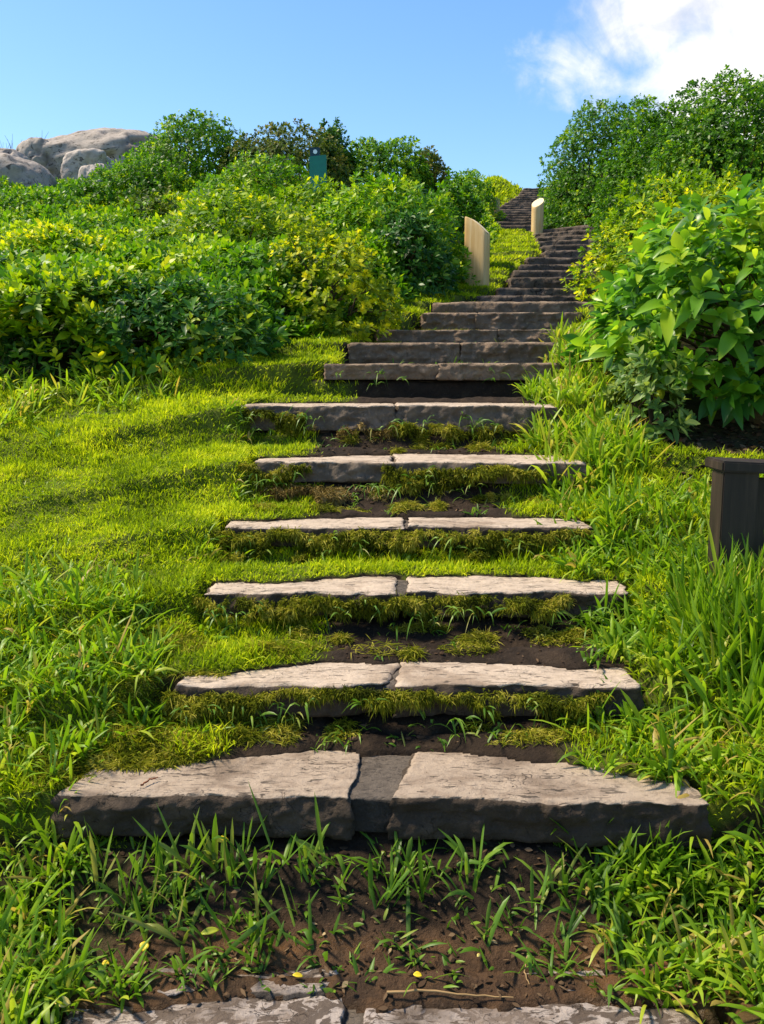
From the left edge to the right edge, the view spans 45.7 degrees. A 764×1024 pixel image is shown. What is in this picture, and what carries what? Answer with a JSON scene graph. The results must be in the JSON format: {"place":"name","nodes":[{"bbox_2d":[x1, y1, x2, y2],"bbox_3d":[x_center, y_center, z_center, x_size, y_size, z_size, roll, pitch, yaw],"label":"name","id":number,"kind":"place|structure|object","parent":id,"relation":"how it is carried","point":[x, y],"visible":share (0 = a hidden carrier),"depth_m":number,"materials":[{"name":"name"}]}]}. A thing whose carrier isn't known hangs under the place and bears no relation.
{"place":"outdoors","nodes":[
{"label":"outdoors","id":0,"kind":"place"},
{"bbox_2d":[0,168,763,1023],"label":"ground","id":1,"kind":"structure","parent":0,"point":[474,968],"depth_m":2.58,"materials":[{"name":"green plant"}]},
{"bbox_2d":[0,148,28,159],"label":"boulder","id":2,"kind":"object","parent":1,"relation":"on","point":[14,152],"visible":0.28,"depth_m":15.63,"materials":[{"name":"stone"}]},
{"bbox_2d":[0,152,56,188],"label":"boulder","id":3,"kind":"object","parent":1,"relation":"on","point":[20,170],"visible":0.38,"depth_m":14.49,"materials":[{"name":"stone"}]},
{"bbox_2d":[16,137,48,166],"bbox_3d":[-7.475,-7.450,19.596,1.000,1.248,0.796,0,9,0],"label":"boulder","id":4,"kind":"object","parent":1,"relation":"on","point":[30,148],"visible":0.34,"depth_m":19.24,"materials":[{"name":"stone"}]},
{"bbox_2d":[0,183,103,218],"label":"shrub","id":5,"kind":"object","parent":1,"relation":"on","point":[34,194],"visible":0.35,"depth_m":12.15,"materials":[{"name":"green plant"}]},
{"bbox_2d":[0,218,120,321],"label":"shrub","id":6,"kind":"object","parent":1,"relation":"on","point":[47,227],"visible":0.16,"depth_m":8.00,"materials":[{"name":"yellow plant"}]},
{"bbox_2d":[55,996,70,1007],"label":"fallen leaf","id":7,"kind":"object","parent":1,"relation":"on","point":[66,1001],"visible":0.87,"depth_m":2.12,"materials":[{"name":"yellow plant"}]},
{"bbox_2d":[60,148,113,181],"bbox_3d":[-5.026,-5.752,15.519,0.870,0.787,0.648,0,9,0],"label":"boulder","id":8,"kind":"object","parent":1,"relation":"on","point":[74,161],"visible":0.42,"depth_m":15.21,"materials":[{"name":"stone"}]},
{"bbox_2d":[78,163,111,192],"bbox_3d":[-4.544,-5.113,14.396,0.513,0.797,0.603,0,9,0],"label":"boulder","id":9,"kind":"object","parent":1,"relation":"on","point":[84,170],"visible":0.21,"depth_m":14.11,"materials":[{"name":"stone"}]},
{"bbox_2d":[41,127,184,179],"bbox_3d":[-6.404,-7.598,20.620,3.813,1.995,2.882,0,9,0],"label":"boulder","id":10,"kind":"object","parent":1,"relation":"on","point":[113,143],"visible":0.29,"depth_m":19.27,"materials":[{"name":"stone"}]},
{"bbox_2d":[69,152,194,206],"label":"shrub","id":11,"kind":"object","parent":1,"relation":"on","point":[123,171],"visible":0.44,"depth_m":13.19,"materials":[{"name":"green plant"}]},
{"bbox_2d":[140,941,148,951],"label":"fallen leaf","id":12,"kind":"object","parent":1,"relation":"on","point":[146,945],"visible":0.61,"depth_m":2.30,"materials":[{"name":"yellow plant"}]},
{"bbox_2d":[0,262,293,382],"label":"shrub","id":13,"kind":"object","parent":1,"relation":"on","point":[264,343],"visible":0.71,"depth_m":5.73,"materials":[{"name":"green plant"}]},
{"bbox_2d":[124,185,180,240],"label":"shrub","id":14,"kind":"object","parent":1,"relation":"on","point":[151,206],"visible":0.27,"depth_m":11.23,"materials":[{"name":"green plant"}]},
{"bbox_2d":[113,108,266,194],"bbox_3d":[-3.033,-5.431,14.591,2.712,1.870,2.401,0,9,0],"label":"shrub","id":15,"kind":"object","parent":1,"relation":"on","point":[163,146],"visible":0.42,"depth_m":13.93,"materials":[{"name":"green plant"}]},
{"bbox_2d":[201,927,218,934],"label":"fallen leaf","id":16,"kind":"object","parent":1,"relation":"on","point":[208,930],"visible":0.89,"depth_m":2.34,"materials":[{"name":"plant"}]},
{"bbox_2d":[121,180,331,297],"bbox_3d":[-1.470,-2.754,9.448,2.470,1.299,2.070,0,9,0],"label":"shrub","id":17,"kind":"object","parent":1,"relation":"on","point":[169,225],"visible":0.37,"depth_m":9.03,"materials":[{"name":"green plant"}]},
{"bbox_2d":[181,149,309,247],"bbox_3d":[-1.658,-4.100,12.322,2.561,1.515,2.085,0,9,0],"label":"shrub","id":18,"kind":"object","parent":1,"relation":"on","point":[226,177],"visible":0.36,"depth_m":11.92,"materials":[{"name":"green plant"}]},
{"bbox_2d":[214,118,362,197],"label":"shrub","id":19,"kind":"object","parent":1,"relation":"on","point":[279,146],"visible":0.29,"depth_m":13.64,"materials":[{"name":"green plant"}]},
{"bbox_2d":[293,972,302,977],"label":"fallen leaf","id":20,"kind":"object","parent":1,"relation":"on","point":[297,974],"visible":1,"depth_m":2.21,"materials":[{"name":"yellow plant"}]},
{"bbox_2d":[255,173,377,228],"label":"shrub","id":21,"kind":"object","parent":1,"relation":"on","point":[312,198],"visible":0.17,"depth_m":10.55,"materials":[{"name":"green plant"}]},
{"bbox_2d":[309,147,326,208],"bbox_3d":[-0.811,-3.838,11.618,0.215,1.598,0.130,0,9,0],"label":"marker post","id":22,"kind":"object","parent":1,"relation":"on","point":[317,164],"visible":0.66,"depth_m":11.48,"materials":[{"name":"teal metal"}]},
{"bbox_2d":[1,300,648,792],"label":"moss","id":23,"kind":"object","parent":1,"relation":"on","point":[155,756],"visible":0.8,"depth_m":3.37,"materials":[{"name":"green plant"}]},
{"bbox_2d":[254,422,398,507],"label":"dry moss","id":24,"kind":"object","parent":1,"relation":"on","point":[333,496],"visible":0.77,"depth_m":4.46,"materials":[{"name":"green plant"}]},
{"bbox_2d":[256,209,409,342],"bbox_3d":[-0.452,-1.869,7.287,1.354,1.066,1.107,0,9,0],"label":"shrub","id":25,"kind":"object","parent":1,"relation":"on","point":[386,298],"visible":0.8,"depth_m":7.06,"materials":[{"name":"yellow plant"}]},
{"bbox_2d":[307,117,360,193],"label":"shrub","id":26,"kind":"object","parent":1,"relation":"on","point":[333,130],"visible":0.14,"depth_m":14.17,"materials":[{"name":"green plant"}]},
{"bbox_2d":[0,145,759,383],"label":"shrub thicket","id":27,"kind":"object","parent":1,"relation":"on","point":[17,289],"visible":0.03,"depth_m":5.70,"materials":[{"name":"green plant"}]},
{"bbox_2d":[49,750,712,848],"bbox_3d":[-0.012,0.824,2.664,1.832,0.132,0.413,0,9,0],"label":"stone step","id":28,"kind":"object","parent":1,"relation":"on","point":[421,795],"visible":0.88,"depth_m":2.53,"materials":[{"name":"grey stone"}]},
{"bbox_2d":[140,777,157,785],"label":"twig","id":29,"kind":"object","parent":28,"relation":"on","point":[148,781],"visible":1,"depth_m":2.58,"materials":[{"name":"brown wood"}]},
{"bbox_2d":[0,282,763,1023],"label":"long grass","id":30,"kind":"structure","parent":1,"relation":"on","point":[724,604],"depth_m":2.88,"materials":[{"name":"green plant"}]},
{"bbox_2d":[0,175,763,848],"bbox_3d":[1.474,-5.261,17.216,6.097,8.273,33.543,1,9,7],"label":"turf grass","id":31,"kind":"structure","parent":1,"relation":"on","point":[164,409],"depth_m":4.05,"materials":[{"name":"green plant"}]},
{"bbox_2d":[0,327,763,1015],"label":"soil weeds","id":32,"kind":"object","parent":1,"relation":"on","point":[230,863],"visible":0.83,"depth_m":2.41,"materials":[{"name":"green plant"}]},
{"bbox_2d":[0,144,763,381],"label":"shrub thicket","id":33,"kind":"object","parent":1,"relation":"on","point":[86,222],"visible":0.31,"depth_m":7.90,"materials":[{"name":"green plant"}]},
{"bbox_2d":[63,967,701,1023],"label":"stone step","id":34,"kind":"object","parent":1,"relation":"on","point":[317,1006],"visible":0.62,"depth_m":2.12,"materials":[{"name":"grey stone"}]},
{"bbox_2d":[299,170,480,293],"bbox_3d":[0.029,-3.003,9.881,2.074,1.400,1.774,0,9,0],"label":"shrub","id":35,"kind":"object","parent":1,"relation":"on","point":[379,199],"visible":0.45,"depth_m":9.54,"materials":[{"name":"green plant"}]},
{"bbox_2d":[17,417,763,1010],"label":"leaf litter","id":36,"kind":"object","parent":1,"relation":"on","point":[375,915],"visible":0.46,"depth_m":2.37,"materials":[{"name":"brown plant"}]},
{"bbox_2d":[345,135,436,200],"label":"shrub","id":37,"kind":"object","parent":1,"relation":"on","point":[367,160],"visible":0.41,"depth_m":14.37,"materials":[{"name":"green plant"}]},
{"bbox_2d":[31,427,759,999],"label":"soil pebbles","id":38,"kind":"object","parent":1,"relation":"on","point":[345,851],"visible":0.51,"depth_m":2.42,"materials":[{"name":"brown soil"}]},
{"bbox_2d":[241,402,559,432],"bbox_3d":[0.081,-0.493,5.342,1.830,0.293,0.560,0,9,0],"label":"stone step","id":39,"kind":"object","parent":1,"relation":"on","point":[338,416],"visible":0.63,"depth_m":5.13,"materials":[{"name":"grey stone"}]},
{"bbox_2d":[174,662,645,717],"bbox_3d":[0.083,0.587,3.041,1.526,0.111,0.305,0,9,0],"label":"stone step","id":40,"kind":"object","parent":1,"relation":"on","point":[448,678],"visible":0.66,"depth_m":2.94,"materials":[{"name":"grey stone"}]},
{"bbox_2d":[359,204,460,298],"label":"shrub","id":41,"kind":"object","parent":1,"relation":"on","point":[447,276],"visible":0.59,"depth_m":8.97,"materials":[{"name":"green plant"}]},
{"bbox_2d":[225,517,595,548],"bbox_3d":[0.114,0.086,4.112,1.646,0.101,0.354,0,9,0],"label":"stone step","id":42,"kind":"object","parent":1,"relation":"on","point":[462,526],"visible":0.59,"depth_m":3.98,"materials":[{"name":"grey stone"}]},
{"bbox_2d":[204,576,627,617],"bbox_3d":[0.133,0.325,3.588,1.638,0.101,0.343,0,9,0],"label":"stone step","id":43,"kind":"object","parent":1,"relation":"on","point":[582,593],"visible":0.59,"depth_m":3.46,"materials":[{"name":"grey stone"}]},
{"bbox_2d":[413,971,421,976],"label":"fallen leaf","id":44,"kind":"object","parent":1,"relation":"on","point":[417,974],"visible":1,"depth_m":2.20,"materials":[{"name":"yellow plant"}]},
{"bbox_2d":[253,454,586,483],"bbox_3d":[0.181,-0.204,4.736,1.708,0.166,0.504,0,9,2],"label":"stone step","id":45,"kind":"object","parent":1,"relation":"on","point":[355,469],"visible":0.6,"depth_m":4.53,"materials":[{"name":"grey stone"}]},
{"bbox_2d":[406,145,455,201],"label":"shrub","id":46,"kind":"object","parent":1,"relation":"on","point":[437,169],"visible":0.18,"depth_m":14.95,"materials":[{"name":"green plant"}]},
{"bbox_2d":[323,363,561,382],"bbox_3d":[0.378,-0.845,6.000,1.551,0.279,0.462,0,9,0],"label":"stone step","id":47,"kind":"object","parent":1,"relation":"on","point":[462,372],"visible":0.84,"depth_m":5.79,"materials":[{"name":"grey stone"}]},
{"bbox_2d":[387,989,512,997],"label":"twig","id":48,"kind":"object","parent":1,"relation":"on","point":[417,990],"visible":0.98,"depth_m":2.15,"materials":[{"name":"wood"}]},
{"bbox_2d":[347,342,557,363],"bbox_3d":[0.514,-1.154,6.708,1.534,0.193,0.465,0,9,0],"label":"stone step","id":49,"kind":"object","parent":1,"relation":"on","point":[464,352],"visible":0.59,"depth_m":6.50,"materials":[{"name":"grey stone"}]},
{"bbox_2d":[427,168,492,263],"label":"shrub","id":50,"kind":"object","parent":1,"relation":"on","point":[461,203],"visible":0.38,"depth_m":11.22,"materials":[{"name":"green plant"}]},
{"bbox_2d":[374,329,554,342],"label":"stone step","id":51,"kind":"object","parent":1,"relation":"on","point":[443,336],"visible":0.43,"depth_m":7.18,"materials":[{"name":"grey stone"}]},
{"bbox_2d":[464,217,489,287],"bbox_3d":[1.046,-2.815,9.989,0.274,0.853,0.116,6,10,34],"label":"wooden post","id":52,"kind":"object","parent":1,"relation":"on","point":[477,240],"visible":0.81,"depth_m":9.93,"materials":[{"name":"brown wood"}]},
{"bbox_2d":[452,168,506,221],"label":"shrub","id":53,"kind":"object","parent":1,"relation":"on","point":[488,196],"visible":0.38,"depth_m":18.54,"materials":[{"name":"green plant"}]},
{"bbox_2d":[419,312,582,329],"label":"stone step","id":54,"kind":"object","parent":1,"relation":"on","point":[500,320],"visible":0.57,"depth_m":7.84,"materials":[{"name":"grey stone"}]},
{"bbox_2d":[431,301,593,312],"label":"stone step","id":55,"kind":"object","parent":1,"relation":"on","point":[503,307],"visible":0.49,"depth_m":8.50,"materials":[{"name":"grey stone"}]},
{"bbox_2d":[496,218,530,221],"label":"stone step","id":56,"kind":"object","parent":1,"relation":"on","point":[514,220],"visible":0.12,"depth_m":18.59,"materials":[{"name":"grey stone"}]},
{"bbox_2d":[494,198,499,216],"bbox_3d":[2.384,-6.311,18.862,0.120,0.419,0.120,0,9,0],"label":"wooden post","id":57,"kind":"object","parent":56,"relation":"on","point":[496,210],"visible":0.48,"depth_m":18.81,"materials":[{"name":"brown wood"}]},
{"bbox_2d":[500,216,530,218],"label":"stone step","id":58,"kind":"object","parent":1,"relation":"on","point":[520,217],"visible":0.09,"depth_m":19.39,"materials":[{"name":"grey stone"}]},
{"bbox_2d":[500,209,531,211],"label":"stone step","id":59,"kind":"object","parent":1,"relation":"on","point":[522,210],"visible":0.11,"depth_m":21.77,"materials":[{"name":"grey stone"}]},
{"bbox_2d":[500,207,531,208],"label":"stone step","id":60,"kind":"object","parent":1,"relation":"on","point":[515,207],"visible":0.13,"depth_m":22.59,"materials":[{"name":"grey stone"}]},
{"bbox_2d":[501,204,531,206],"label":"stone step","id":61,"kind":"object","parent":1,"relation":"on","point":[522,205],"visible":0.15,"depth_m":23.38,"materials":[{"name":"grey stone"}]},
{"bbox_2d":[503,211,530,213],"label":"stone step","id":62,"kind":"object","parent":1,"relation":"on","point":[517,212],"visible":0.09,"depth_m":20.99,"materials":[{"name":"grey stone"}]},
{"bbox_2d":[505,214,530,215],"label":"stone step","id":63,"kind":"object","parent":1,"relation":"on","point":[518,214],"visible":0.06,"depth_m":20.18,"materials":[{"name":"grey stone"}]},
{"bbox_2d":[494,221,546,224],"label":"stone step","id":64,"kind":"object","parent":1,"relation":"on","point":[514,223],"visible":0.16,"depth_m":17.79,"materials":[{"name":"grey stone"}]},
{"bbox_2d":[508,200,533,202],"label":"stone step","id":65,"kind":"object","parent":1,"relation":"on","point":[510,201],"visible":0.07,"depth_m":24.98,"materials":[{"name":"grey stone"}]},
{"bbox_2d":[500,225,550,230],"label":"stone step","id":66,"kind":"object","parent":1,"relation":"on","point":[526,227],"visible":0.16,"depth_m":16.99,"materials":[{"name":"grey stone"}]},
{"bbox_2d":[504,202,547,204],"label":"stone step","id":67,"kind":"object","parent":1,"relation":"on","point":[516,203],"visible":0.11,"depth_m":24.18,"materials":[{"name":"grey stone"}]},
{"bbox_2d":[511,198,545,200],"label":"stone step","id":68,"kind":"object","parent":1,"relation":"on","point":[520,199],"visible":0.15,"depth_m":25.76,"materials":[{"name":"grey stone"}]},
{"bbox_2d":[515,196,544,198],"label":"stone step","id":69,"kind":"object","parent":1,"relation":"on","point":[523,197],"visible":0.15,"depth_m":26.56,"materials":[{"name":"grey stone"}]},
{"bbox_2d":[518,194,543,195],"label":"stone step","id":70,"kind":"object","parent":1,"relation":"on","point":[528,194],"visible":0.14,"depth_m":27.36,"materials":[{"name":"grey stone"}]},
{"bbox_2d":[519,192,543,193],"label":"stone step","id":71,"kind":"object","parent":1,"relation":"on","point":[530,193],"visible":0.16,"depth_m":28.15,"materials":[{"name":"grey stone"}]},
{"bbox_2d":[521,190,543,191],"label":"stone step","id":72,"kind":"object","parent":1,"relation":"on","point":[531,190],"visible":0.12,"depth_m":28.94,"materials":[{"name":"grey stone"}]},
{"bbox_2d":[475,295,591,301],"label":"stone step","id":73,"kind":"object","parent":1,"relation":"on","point":[521,298],"visible":0.42,"depth_m":9.08,"materials":[{"name":"grey stone"}]},
{"bbox_2d":[523,188,547,189],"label":"stone step","id":74,"kind":"object","parent":1,"relation":"on","point":[531,188],"visible":0.1,"depth_m":29.74,"materials":[{"name":"grey stone"}]},
{"bbox_2d":[494,288,595,295],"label":"stone step","id":75,"kind":"object","parent":1,"relation":"on","point":[530,291],"visible":0.45,"depth_m":9.66,"materials":[{"name":"grey stone"}]},
{"bbox_2d":[505,277,598,288],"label":"stone step","id":76,"kind":"object","parent":1,"relation":"on","point":[536,282],"visible":0.35,"depth_m":10.32,"materials":[{"name":"grey stone"}]},
{"bbox_2d":[509,270,596,277],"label":"stone step","id":77,"kind":"object","parent":1,"relation":"on","point":[538,273],"visible":0.41,"depth_m":10.89,"materials":[{"name":"grey stone"}]},
{"bbox_2d":[517,264,593,270],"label":"stone step","id":78,"kind":"object","parent":1,"relation":"on","point":[543,267],"visible":0.29,"depth_m":11.47,"materials":[{"name":"grey stone"}]},
{"bbox_2d":[524,257,599,265],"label":"stone step","id":79,"kind":"object","parent":1,"relation":"on","point":[544,260],"visible":0.26,"depth_m":12.04,"materials":[{"name":"grey stone"}]},
{"bbox_2d":[529,225,598,232],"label":"stone step","id":80,"kind":"object","parent":1,"relation":"on","point":[582,227],"visible":0.32,"depth_m":15.45,"materials":[{"name":"grey stone"}]},
{"bbox_2d":[531,198,543,234],"bbox_3d":[2.692,-5.116,15.706,0.205,0.641,0.205,0,9,0],"label":"wooden post","id":81,"kind":"object","parent":80,"relation":"on","point":[537,214],"visible":0.94,"depth_m":15.63,"materials":[{"name":"brown wood"}]},
{"bbox_2d":[544,163,587,219],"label":"shrub","id":82,"kind":"object","parent":1,"relation":"on","point":[567,194],"visible":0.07,"depth_m":18.02,"materials":[{"name":"green plant"}]},
{"bbox_2d":[535,235,598,242],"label":"stone step","id":83,"kind":"object","parent":1,"relation":"on","point":[566,237],"visible":0.27,"depth_m":14.44,"materials":[{"name":"grey stone"}]},
{"bbox_2d":[539,249,599,257],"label":"stone step","id":84,"kind":"object","parent":1,"relation":"on","point":[568,254],"visible":0.28,"depth_m":12.56,"materials":[{"name":"grey stone"}]},
{"bbox_2d":[539,244,603,252],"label":"stone step","id":85,"kind":"object","parent":1,"relation":"on","point":[561,247],"visible":0.26,"depth_m":13.20,"materials":[{"name":"grey stone"}]},
{"bbox_2d":[533,229,610,240],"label":"stone step","id":86,"kind":"object","parent":1,"relation":"on","point":[570,232],"visible":0.27,"depth_m":15.05,"materials":[{"name":"grey stone"}]},
{"bbox_2d":[537,238,611,248],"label":"stone step","id":87,"kind":"object","parent":1,"relation":"on","point":[561,242],"visible":0.27,"depth_m":13.81,"materials":[{"name":"grey stone"}]},
{"bbox_2d":[543,190,623,228],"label":"shrub","id":88,"kind":"object","parent":1,"relation":"on","point":[575,212],"visible":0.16,"depth_m":16.72,"materials":[{"name":"green plant"}]},
{"bbox_2d":[536,93,667,228],"bbox_3d":[4.337,-6.429,17.050,2.852,2.722,2.572,0,9,0],"label":"shrub","id":89,"kind":"object","parent":1,"relation":"on","point":[614,122],"visible":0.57,"depth_m":16.70,"materials":[{"name":"green plant"}]},
{"bbox_2d":[590,327,699,444],"bbox_3d":[1.460,-0.683,4.921,0.663,0.631,0.691,8,12,41],"label":"shrub","id":90,"kind":"object","parent":1,"relation":"on","point":[631,374],"visible":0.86,"depth_m":4.75,"materials":[{"name":"green plant"}]},
{"bbox_2d":[636,961,675,974],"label":"twig","id":91,"kind":"object","parent":1,"relation":"on","point":[651,966],"visible":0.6,"depth_m":2.22,"materials":[{"name":"brown wood"}]},
{"bbox_2d":[559,174,763,430],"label":"shrub","id":92,"kind":"object","parent":1,"relation":"on","point":[663,266],"visible":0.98,"depth_m":4.86,"materials":[{"name":"green plant"}]},
{"bbox_2d":[560,163,763,301],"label":"shrub","id":93,"kind":"object","parent":1,"relation":"on","point":[610,249],"visible":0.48,"depth_m":9.16,"materials":[{"name":"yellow plant"}]},
{"bbox_2d":[584,77,758,241],"bbox_3d":[4.469,-5.125,13.780,2.631,2.575,2.401,0,9,0],"label":"shrub","id":94,"kind":"object","parent":1,"relation":"on","point":[613,170],"visible":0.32,"depth_m":13.49,"materials":[{"name":"green plant"}]},
{"bbox_2d":[635,64,763,234],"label":"shrub","id":95,"kind":"object","parent":1,"relation":"on","point":[753,110],"visible":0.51,"depth_m":12.40,"materials":[{"name":"green plant"}]},
{"bbox_2d":[705,457,763,573],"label":"timber post","id":96,"kind":"object","parent":1,"relation":"on","point":[737,500],"visible":0.55,"depth_m":3.35,"materials":[{"name":"grey wood"}]},
{"bbox_2d":[0,0,763,191],"label":"sky","id":97,"kind":"structure","parent":0,"point":[492,85],"materials":[{"name":"blue"}]}
]}

